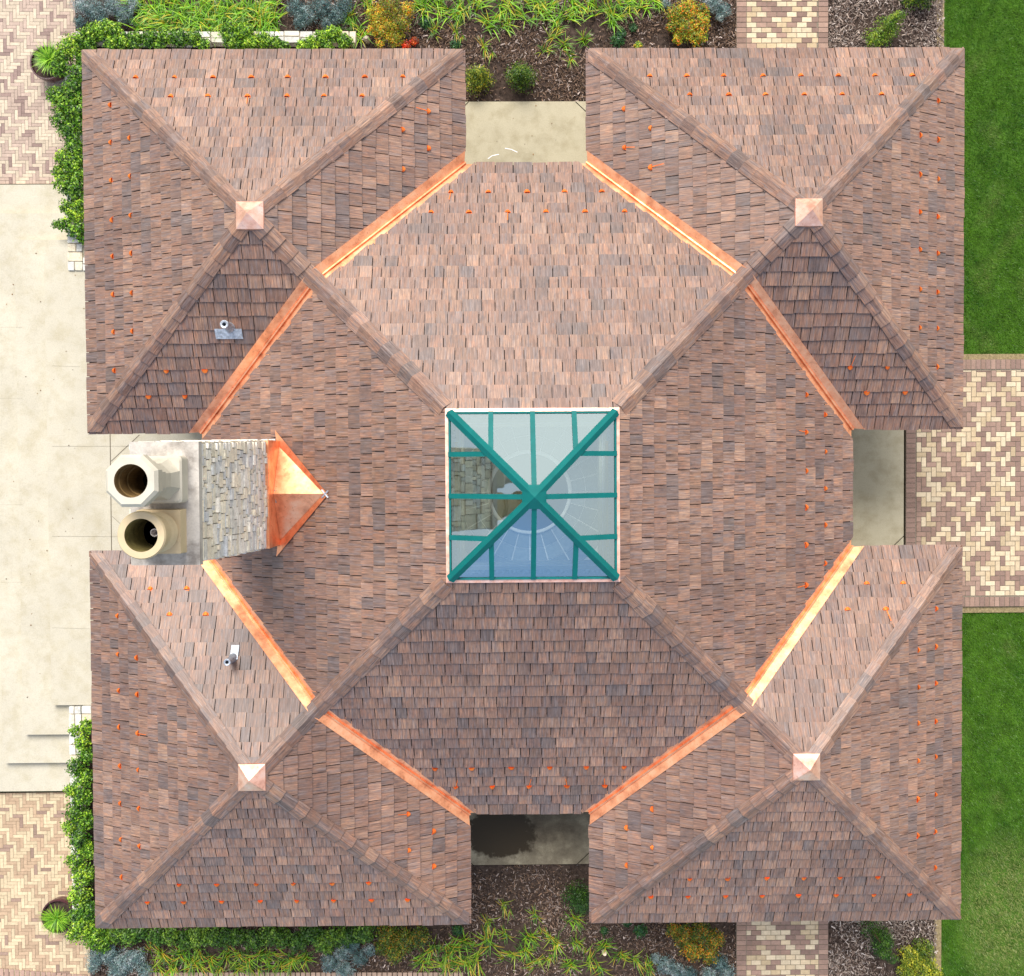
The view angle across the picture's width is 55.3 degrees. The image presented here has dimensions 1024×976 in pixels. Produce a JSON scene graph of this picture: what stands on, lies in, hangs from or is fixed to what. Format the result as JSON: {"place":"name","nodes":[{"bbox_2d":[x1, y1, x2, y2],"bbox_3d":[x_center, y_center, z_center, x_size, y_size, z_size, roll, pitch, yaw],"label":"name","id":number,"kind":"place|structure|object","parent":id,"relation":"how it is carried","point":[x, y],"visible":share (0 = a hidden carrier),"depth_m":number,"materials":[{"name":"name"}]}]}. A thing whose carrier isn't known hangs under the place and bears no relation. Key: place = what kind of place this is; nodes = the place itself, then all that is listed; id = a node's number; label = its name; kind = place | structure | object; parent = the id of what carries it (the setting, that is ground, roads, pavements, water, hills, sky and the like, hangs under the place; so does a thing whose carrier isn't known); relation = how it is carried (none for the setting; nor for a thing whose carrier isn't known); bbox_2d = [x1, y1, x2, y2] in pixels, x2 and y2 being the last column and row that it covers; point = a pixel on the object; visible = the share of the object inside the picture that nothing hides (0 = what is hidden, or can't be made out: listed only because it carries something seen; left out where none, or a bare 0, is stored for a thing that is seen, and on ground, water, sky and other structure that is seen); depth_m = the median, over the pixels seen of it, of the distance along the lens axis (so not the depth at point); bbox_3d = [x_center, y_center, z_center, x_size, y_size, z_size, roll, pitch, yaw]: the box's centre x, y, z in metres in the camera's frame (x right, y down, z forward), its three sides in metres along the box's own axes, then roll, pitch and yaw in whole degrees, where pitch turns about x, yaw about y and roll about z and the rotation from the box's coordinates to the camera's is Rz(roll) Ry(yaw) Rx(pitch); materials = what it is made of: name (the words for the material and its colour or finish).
{"place":"outdoors","nodes":[
{"label":"outdoors","id":0,"kind":"place"},
{"bbox_2d":[0,791,65,791],"bbox_3d":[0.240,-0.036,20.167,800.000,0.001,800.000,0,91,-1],"label":"ground","id":1,"kind":"structure","parent":0,"point":[32,791],"depth_m":20.22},
{"bbox_2d":[0,184,69,790],"bbox_3d":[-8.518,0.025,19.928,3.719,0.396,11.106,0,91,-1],"label":"steps","id":2,"kind":"structure","parent":1,"relation":"on","point":[19,746],"depth_m":19.73,"materials":[{"name":"concrete"}]},
{"bbox_2d":[14,240,86,734],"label":"steps","id":3,"kind":"structure","parent":1,"relation":"on","point":[42,715],"depth_m":19.57,"materials":[{"name":"concrete"}]},
{"bbox_2d":[65,64,85,270],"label":"garden wall","id":4,"kind":"structure","parent":1,"relation":"on","point":[75,255],"depth_m":19.29,"materials":[{"name":"stone"}]},
{"bbox_2d":[69,705,91,926],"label":"garden wall","id":5,"kind":"structure","parent":1,"relation":"on","point":[78,713],"depth_m":19.51,"materials":[{"name":"stone"}]},
{"bbox_2d":[44,240,201,704],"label":"steps","id":6,"kind":"structure","parent":1,"relation":"on","point":[79,465],"depth_m":19.43,"materials":[{"name":"concrete"}]},
{"bbox_2d":[76,31,356,47],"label":"garden wall","id":7,"kind":"structure","parent":1,"relation":"on","point":[291,37],"depth_m":19.15,"materials":[{"name":"stone"}]},
{"bbox_2d":[904,359,1023,606],"bbox_3d":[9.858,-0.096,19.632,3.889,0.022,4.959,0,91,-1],"label":"terrace bricks","id":8,"kind":"object","parent":1,"relation":"on","point":[959,453],"visible":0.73,"depth_m":19.61,"materials":[{"name":"beige brick"}]},
{"bbox_2d":[0,0,75,184],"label":"paving bricks","id":9,"kind":"object","parent":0,"point":[11,156],"visible":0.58,"depth_m":19.83,"materials":[{"name":"beige brick"}]},
{"bbox_2d":[30,46,64,82],"bbox_3d":[-9.244,-8.456,19.610,0.680,0.440,0.680,0,91,-1],"label":"planter pot","id":10,"kind":"object","parent":9,"relation":"on","point":[48,77],"visible":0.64,"depth_m":19.45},
{"bbox_2d":[31,41,56,73],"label":"spiky grass","id":11,"kind":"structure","parent":10,"relation":"in","point":[46,56],"depth_m":19.25,"materials":[{"name":"green plant"}]},
{"bbox_2d":[0,792,90,975],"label":"paving bricks","id":12,"kind":"object","parent":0,"point":[22,859],"visible":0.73,"depth_m":20.20,"materials":[{"name":"beige brick"}]},
{"bbox_2d":[41,896,72,932],"bbox_3d":[-9.197,8.678,20.001,0.700,0.440,0.700,0,91,-1],"label":"planter pot","id":13,"kind":"object","parent":12,"relation":"on","point":[61,901],"visible":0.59,"depth_m":19.84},
{"bbox_2d":[39,905,72,935],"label":"spiky grass","id":14,"kind":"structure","parent":13,"relation":"in","point":[57,919],"depth_m":19.64,"materials":[{"name":"green plant"}]},
{"bbox_2d":[0,968,462,975],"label":"path edging","id":15,"kind":"object","parent":12,"relation":"on","point":[6,971],"visible":0.94,"depth_m":19.73,"materials":[{"name":"stone"}]},
{"bbox_2d":[75,0,937,101],"bbox_3d":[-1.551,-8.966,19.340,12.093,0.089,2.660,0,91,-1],"label":"bark mulch","id":16,"kind":"object","parent":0,"point":[534,55],"visible":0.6,"depth_m":19.36,"materials":[{"name":"brown wood"}]},
{"bbox_2d":[45,31,84,244],"bbox_3d":[-8.637,-6.793,19.056,0.973,0.646,4.094,0,91,-1],"label":"hedge","id":17,"kind":"object","parent":16,"relation":"on","point":[70,107],"visible":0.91,"depth_m":18.93,"materials":[{"name":"green plant"}]},
{"bbox_2d":[67,0,140,29],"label":"juniper","id":18,"kind":"object","parent":16,"relation":"on","point":[79,5],"visible":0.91,"depth_m":19.05,"materials":[{"name":"blue plant"}]},
{"bbox_2d":[115,0,157,22],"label":"daylily","id":19,"kind":"object","parent":16,"relation":"on","point":[143,2],"visible":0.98,"depth_m":19.14,"materials":[{"name":"green plant"}]},
{"bbox_2d":[73,18,209,49],"bbox_3d":[-7.192,-8.769,19.060,2.667,0.573,0.714,0,91,-1],"label":"hedge","id":20,"kind":"object","parent":16,"relation":"on","point":[88,36],"visible":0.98,"depth_m":18.91,"materials":[{"name":"green plant"}]},
{"bbox_2d":[143,9,181,30],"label":"daylily","id":21,"kind":"object","parent":16,"relation":"on","point":[174,23],"visible":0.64,"depth_m":19.12,"materials":[{"name":"green plant"}]},
{"bbox_2d":[148,0,195,30],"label":"daylily","id":22,"kind":"object","parent":16,"relation":"on","point":[170,18],"visible":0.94,"depth_m":19.13,"materials":[{"name":"green plant"}]},
{"bbox_2d":[161,3,197,29],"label":"daylily","id":23,"kind":"object","parent":16,"relation":"on","point":[181,23],"visible":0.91,"depth_m":19.17,"materials":[{"name":"green plant"}]},
{"bbox_2d":[162,0,198,26],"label":"daylily","id":24,"kind":"object","parent":16,"relation":"on","point":[178,3],"visible":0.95,"depth_m":19.17,"materials":[{"name":"green plant"}]},
{"bbox_2d":[171,0,215,35],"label":"daylily","id":25,"kind":"object","parent":16,"relation":"on","point":[197,12],"visible":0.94,"depth_m":19.16,"materials":[{"name":"green plant"}]},
{"bbox_2d":[182,0,215,35],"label":"daylily","id":26,"kind":"object","parent":16,"relation":"on","point":[195,22],"visible":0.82,"depth_m":19.13,"materials":[{"name":"green plant"}]},
{"bbox_2d":[203,0,244,31],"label":"daylily","id":27,"kind":"object","parent":16,"relation":"on","point":[221,15],"visible":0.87,"depth_m":19.14,"materials":[{"name":"green plant"}]},
{"bbox_2d":[211,0,254,22],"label":"daylily","id":28,"kind":"object","parent":16,"relation":"on","point":[232,4],"visible":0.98,"depth_m":19.16,"materials":[{"name":"green plant"}]},
{"bbox_2d":[219,20,290,49],"bbox_3d":[-5.008,-8.776,19.087,1.401,0.556,0.631,0,91,-1],"label":"hedge","id":29,"kind":"object","parent":16,"relation":"on","point":[234,36],"visible":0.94,"depth_m":18.93,"materials":[{"name":"green plant"}]},
{"bbox_2d":[238,1,272,30],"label":"daylily","id":30,"kind":"object","parent":16,"relation":"on","point":[256,18],"visible":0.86,"depth_m":19.17,"materials":[{"name":"green plant"}]},
{"bbox_2d":[248,1,272,48],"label":"daylily","id":31,"kind":"object","parent":16,"relation":"on","point":[259,23],"visible":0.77,"depth_m":19.14,"materials":[{"name":"green plant"}]},
{"bbox_2d":[250,1,287,30],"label":"daylily","id":32,"kind":"object","parent":16,"relation":"on","point":[281,14],"visible":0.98,"depth_m":19.21,"materials":[{"name":"green plant"}]},
{"bbox_2d":[259,4,285,33],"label":"daylily","id":33,"kind":"object","parent":16,"relation":"on","point":[267,29],"visible":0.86,"depth_m":19.20,"materials":[{"name":"green plant"}]},
{"bbox_2d":[284,0,354,30],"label":"juniper","id":34,"kind":"object","parent":16,"relation":"on","point":[297,8],"visible":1,"depth_m":19.09,"materials":[{"name":"blue plant"}]},
{"bbox_2d":[295,24,353,50],"bbox_3d":[-3.675,-8.774,19.135,1.183,0.485,0.590,0,91,-1],"label":"hedge","id":35,"kind":"object","parent":16,"relation":"on","point":[323,38],"visible":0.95,"depth_m":19.00,"materials":[{"name":"green plant"}]},
{"bbox_2d":[333,2,364,30],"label":"daylily","id":36,"kind":"object","parent":16,"relation":"on","point":[349,15],"visible":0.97,"depth_m":19.25,"materials":[{"name":"green plant"}]},
{"bbox_2d":[340,16,374,48],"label":"daylily","id":37,"kind":"object","parent":16,"relation":"on","point":[361,31],"visible":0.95,"depth_m":19.25,"materials":[{"name":"green plant"}]},
{"bbox_2d":[365,0,415,51],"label":"barberry","id":38,"kind":"object","parent":16,"relation":"on","point":[390,27],"visible":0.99,"depth_m":19.01,"materials":[{"name":"yellow plant"}]},
{"bbox_2d":[407,0,435,24],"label":"daylily","id":39,"kind":"object","parent":16,"relation":"on","point":[418,5],"visible":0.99,"depth_m":19.23,"materials":[{"name":"green plant"}]},
{"bbox_2d":[425,0,457,27],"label":"daylily","id":40,"kind":"object","parent":16,"relation":"on","point":[443,8],"visible":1,"depth_m":19.26,"materials":[{"name":"green plant"}]},
{"bbox_2d":[441,1,470,28],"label":"daylily","id":41,"kind":"object","parent":16,"relation":"on","point":[455,18],"visible":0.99,"depth_m":19.25,"materials":[{"name":"green plant"}]},
{"bbox_2d":[465,63,494,96],"bbox_3d":[-0.690,-8.014,19.052,0.771,0.730,0.712,0,91,-1],"label":"dwarf conifer","id":42,"kind":"object","parent":16,"relation":"on","point":[477,79],"visible":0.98,"depth_m":19.07,"materials":[{"name":"green plant"}]},
{"bbox_2d":[466,0,495,17],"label":"daylily","id":43,"kind":"object","parent":16,"relation":"on","point":[480,3],"visible":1,"depth_m":19.27,"materials":[{"name":"green plant"}]},
{"bbox_2d":[471,2,505,38],"bbox_3d":[-0.472,-9.143,19.258,0.756,0.251,0.784,2,91,-1],"label":"daylily","id":44,"kind":"object","parent":16,"relation":"on","point":[486,19],"visible":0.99,"depth_m":19.24,"materials":[{"name":"green plant"}]},
{"bbox_2d":[493,0,518,20],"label":"daylily","id":45,"kind":"object","parent":16,"relation":"on","point":[503,6],"visible":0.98,"depth_m":19.25,"materials":[{"name":"green plant"}]},
{"bbox_2d":[492,3,520,35],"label":"daylily","id":46,"kind":"object","parent":16,"relation":"on","point":[507,26],"visible":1,"depth_m":19.28,"materials":[{"name":"green plant"}]},
{"bbox_2d":[503,58,540,95],"bbox_3d":[0.172,-8.061,19.048,0.714,0.751,0.712,26,91,-1],"label":"dwarf conifer","id":47,"kind":"object","parent":16,"relation":"on","point":[521,74],"visible":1,"depth_m":19.08,"materials":[{"name":"green plant"}]},
{"bbox_2d":[506,0,538,28],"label":"daylily","id":48,"kind":"object","parent":16,"relation":"on","point":[518,12],"visible":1,"depth_m":19.27,"materials":[{"name":"green plant"}]},
{"bbox_2d":[523,0,547,18],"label":"daylily","id":49,"kind":"object","parent":16,"relation":"on","point":[533,2],"visible":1,"depth_m":19.24,"materials":[{"name":"green plant"}]},
{"bbox_2d":[534,0,561,22],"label":"daylily","id":50,"kind":"object","parent":16,"relation":"on","point":[551,7],"visible":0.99,"depth_m":19.28,"materials":[{"name":"green plant"}]},
{"bbox_2d":[556,0,584,25],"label":"daylily","id":51,"kind":"object","parent":16,"relation":"on","point":[571,17],"visible":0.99,"depth_m":19.27,"materials":[{"name":"green plant"}]},
{"bbox_2d":[577,0,611,20],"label":"daylily","id":52,"kind":"object","parent":16,"relation":"on","point":[593,4],"visible":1,"depth_m":19.27,"materials":[{"name":"green plant"}]},
{"bbox_2d":[595,0,623,30],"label":"daylily","id":53,"kind":"object","parent":16,"relation":"on","point":[609,18],"visible":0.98,"depth_m":19.26,"materials":[{"name":"green plant"}]},
{"bbox_2d":[600,0,627,33],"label":"daylily","id":54,"kind":"object","parent":16,"relation":"on","point":[621,16],"visible":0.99,"depth_m":19.25,"materials":[{"name":"green plant"}]},
{"bbox_2d":[609,33,625,47],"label":"perennial","id":55,"kind":"object","parent":16,"relation":"on","point":[616,39],"visible":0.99,"depth_m":19.29,"materials":[{"name":"green plant"}]},
{"bbox_2d":[612,0,640,21],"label":"daylily","id":56,"kind":"object","parent":16,"relation":"on","point":[628,7],"visible":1,"depth_m":19.24,"materials":[{"name":"green plant"}]},
{"bbox_2d":[626,0,663,18],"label":"daylily","id":57,"kind":"object","parent":16,"relation":"on","point":[642,3],"visible":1,"depth_m":19.27,"materials":[{"name":"green plant"}]},
{"bbox_2d":[663,0,710,47],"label":"barberry","id":58,"kind":"object","parent":16,"relation":"on","point":[680,35],"visible":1,"depth_m":19.06,"materials":[{"name":"yellow plant"}]},
{"bbox_2d":[661,0,733,23],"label":"juniper","id":59,"kind":"object","parent":16,"relation":"on","point":[713,3],"visible":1,"depth_m":19.17,"materials":[{"name":"blue plant"}]},
{"bbox_2d":[860,9,906,47],"bbox_3d":[7.291,-8.984,19.135,0.751,0.664,0.688,0,91,-1],"label":"dwarf conifer","id":60,"kind":"object","parent":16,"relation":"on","point":[892,26],"visible":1,"depth_m":19.17,"materials":[{"name":"green plant"}]},
{"bbox_2d":[828,0,944,975],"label":"bark mulch","id":61,"kind":"object","parent":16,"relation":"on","point":[933,929],"visible":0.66,"depth_m":19.44,"materials":[{"name":"brown wood"}]},
{"bbox_2d":[900,0,936,11],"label":"dwarf conifer","id":62,"kind":"object","parent":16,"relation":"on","point":[914,2],"visible":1,"depth_m":19.24,"materials":[{"name":"green plant"}]},
{"bbox_2d":[87,721,933,975],"bbox_3d":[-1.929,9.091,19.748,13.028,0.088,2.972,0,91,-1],"label":"bark mulch","id":63,"kind":"object","parent":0,"point":[561,915],"visible":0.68,"depth_m":19.76,"materials":[{"name":"brown wood"}]},
{"bbox_2d":[59,717,111,954],"bbox_3d":[-8.507,6.939,19.380,0.893,0.626,4.789,-3,91,0],"label":"hedge","id":64,"kind":"object","parent":63,"relation":"on","point":[82,914],"visible":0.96,"depth_m":19.25,"materials":[{"name":"green plant"}]},
{"bbox_2d":[83,945,155,975],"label":"juniper","id":65,"kind":"object","parent":63,"relation":"on","point":[121,966],"visible":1,"depth_m":19.47,"materials":[{"name":"blue plant"}]},
{"bbox_2d":[164,945,195,970],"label":"daylily","id":66,"kind":"object","parent":63,"relation":"on","point":[179,954],"visible":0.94,"depth_m":19.62,"materials":[{"name":"green plant"}]},
{"bbox_2d":[171,948,204,975],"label":"daylily","id":67,"kind":"object","parent":63,"relation":"on","point":[191,964],"visible":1,"depth_m":19.63,"materials":[{"name":"green plant"}]},
{"bbox_2d":[84,922,376,955],"bbox_3d":[-5.573,8.956,19.506,5.865,0.520,0.791,0,91,-1],"label":"hedge","id":68,"kind":"object","parent":63,"relation":"on","point":[216,936],"visible":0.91,"depth_m":19.41,"materials":[{"name":"green plant"}]},
{"bbox_2d":[229,946,258,975],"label":"daylily","id":69,"kind":"object","parent":63,"relation":"on","point":[247,955],"visible":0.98,"depth_m":19.64,"materials":[{"name":"green plant"}]},
{"bbox_2d":[243,948,272,975],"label":"daylily","id":70,"kind":"object","parent":63,"relation":"on","point":[261,955],"visible":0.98,"depth_m":19.62,"materials":[{"name":"green plant"}]},
{"bbox_2d":[318,940,375,975],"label":"juniper","id":71,"kind":"object","parent":63,"relation":"on","point":[332,963],"visible":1,"depth_m":19.52,"materials":[{"name":"blue plant"}]},
{"bbox_2d":[374,925,431,965],"bbox_3d":[-2.194,9.142,19.570,1.220,0.462,0.902,0,91,-1],"label":"shrub","id":72,"kind":"object","parent":63,"relation":"on","point":[402,941],"visible":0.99,"depth_m":19.51,"materials":[{"name":"green plant"}]},
{"bbox_2d":[411,948,434,975],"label":"daylily","id":73,"kind":"object","parent":63,"relation":"on","point":[421,961],"visible":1,"depth_m":19.70,"materials":[{"name":"green plant"}]},
{"bbox_2d":[416,933,443,966],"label":"daylily","id":74,"kind":"object","parent":63,"relation":"on","point":[430,948],"visible":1,"depth_m":19.67,"materials":[{"name":"green plant"}]},
{"bbox_2d":[428,942,454,975],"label":"daylily","id":75,"kind":"object","parent":63,"relation":"on","point":[439,949],"visible":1,"depth_m":19.67,"materials":[{"name":"green plant"}]},
{"bbox_2d":[435,935,468,968],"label":"daylily","id":76,"kind":"object","parent":63,"relation":"on","point":[452,946],"visible":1,"depth_m":19.63,"materials":[{"name":"green plant"}]},
{"bbox_2d":[448,928,476,960],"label":"daylily","id":77,"kind":"object","parent":63,"relation":"on","point":[464,941],"visible":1,"depth_m":19.64,"materials":[{"name":"green plant"}]},
{"bbox_2d":[451,950,484,975],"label":"daylily","id":78,"kind":"object","parent":63,"relation":"on","point":[468,964],"visible":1,"depth_m":19.66,"materials":[{"name":"green plant"}]},
{"bbox_2d":[456,939,487,974],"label":"daylily","id":79,"kind":"object","parent":63,"relation":"on","point":[476,959],"visible":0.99,"depth_m":19.65,"materials":[{"name":"green plant"}]},
{"bbox_2d":[472,923,500,958],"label":"daylily","id":80,"kind":"object","parent":63,"relation":"on","point":[487,941],"visible":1,"depth_m":19.67,"materials":[{"name":"green plant"}]},
{"bbox_2d":[514,924,540,952],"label":"daylily","id":81,"kind":"object","parent":63,"relation":"on","point":[530,936],"visible":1,"depth_m":19.67,"materials":[{"name":"green plant"}]},
{"bbox_2d":[561,909,586,934],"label":"daylily","id":82,"kind":"object","parent":63,"relation":"on","point":[574,918],"visible":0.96,"depth_m":19.68,"materials":[{"name":"green plant"}]},
{"bbox_2d":[560,878,588,914],"bbox_3d":[1.355,8.209,19.408,0.774,0.795,0.796,0,91,-1],"label":"dwarf conifer","id":83,"kind":"object","parent":63,"relation":"on","point":[580,901],"visible":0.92,"depth_m":19.40,"materials":[{"name":"green plant"}]},
{"bbox_2d":[595,931,616,956],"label":"daylily","id":84,"kind":"object","parent":63,"relation":"on","point":[602,945],"visible":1,"depth_m":19.73,"materials":[{"name":"green plant"}]},
{"bbox_2d":[633,923,647,938],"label":"perennial","id":85,"kind":"object","parent":63,"relation":"on","point":[640,930],"visible":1,"depth_m":19.69,"materials":[{"name":"green plant"}]},
{"bbox_2d":[650,950,735,975],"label":"juniper","id":86,"kind":"object","parent":63,"relation":"on","point":[722,971],"visible":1,"depth_m":19.59,"materials":[{"name":"blue plant"}]},
{"bbox_2d":[665,922,726,965],"bbox_3d":[3.698,9.139,19.629,1.265,0.451,0.986,0,91,-1],"label":"barberry","id":87,"kind":"object","parent":63,"relation":"on","point":[701,928],"visible":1,"depth_m":19.57,"materials":[{"name":"yellow plant"}]},
{"bbox_2d":[858,921,899,963],"bbox_3d":[7.376,9.002,19.476,0.690,0.802,0.839,-15,91,0],"label":"dwarf conifer","id":88,"kind":"object","parent":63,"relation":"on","point":[882,946],"visible":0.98,"depth_m":19.51,"materials":[{"name":"green plant"}]},
{"bbox_2d":[895,938,943,975],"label":"shrub","id":89,"kind":"object","parent":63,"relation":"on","point":[928,966],"visible":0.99,"depth_m":19.61,"materials":[{"name":"yellow plant"}]},
{"bbox_2d":[463,101,586,164],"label":"pavement","id":90,"kind":"structure","parent":0,"point":[526,130],"depth_m":19.35,"materials":[{"name":"beige concrete"}]},
{"bbox_2d":[469,811,589,864],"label":"pavement","id":91,"kind":"structure","parent":0,"point":[515,839],"depth_m":19.67,"materials":[{"name":"concrete"}]},
{"bbox_2d":[735,918,827,975],"bbox_3d":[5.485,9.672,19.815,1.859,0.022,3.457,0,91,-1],"label":"path bricks","id":92,"kind":"object","parent":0,"point":[764,948],"visible":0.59,"depth_m":19.80,"materials":[{"name":"beige brick"}]},
{"bbox_2d":[735,0,827,50],"bbox_3d":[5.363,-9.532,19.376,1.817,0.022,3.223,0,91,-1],"label":"path bricks","id":93,"kind":"object","parent":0,"point":[801,14],"visible":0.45,"depth_m":19.38,"materials":[{"name":"beige brick"}]},
{"bbox_2d":[850,428,903,546],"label":"pavement","id":94,"kind":"structure","parent":0,"point":[878,493],"depth_m":19.57,"materials":[{"name":"beige concrete"}]},
{"bbox_2d":[938,0,1023,975],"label":"lawn ground","id":95,"kind":"structure","parent":0,"point":[1018,14],"depth_m":19.78,"materials":[{"name":"plant"}]},
{"bbox_2d":[934,0,1023,972],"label":"dirt edge","id":96,"kind":"object","parent":95,"relation":"on","point":[998,609],"visible":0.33,"depth_m":19.73,"materials":[{"name":"brown soil"}]},
{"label":"foundation slab","id":97,"kind":"structure","parent":0,"visible":0},
{"bbox_2d":[81,47,964,928],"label":"pavilion","id":98,"kind":"structure","parent":97,"relation":"on","point":[503,489],"depth_m":15.57,"materials":[{"name":"brown wood"}]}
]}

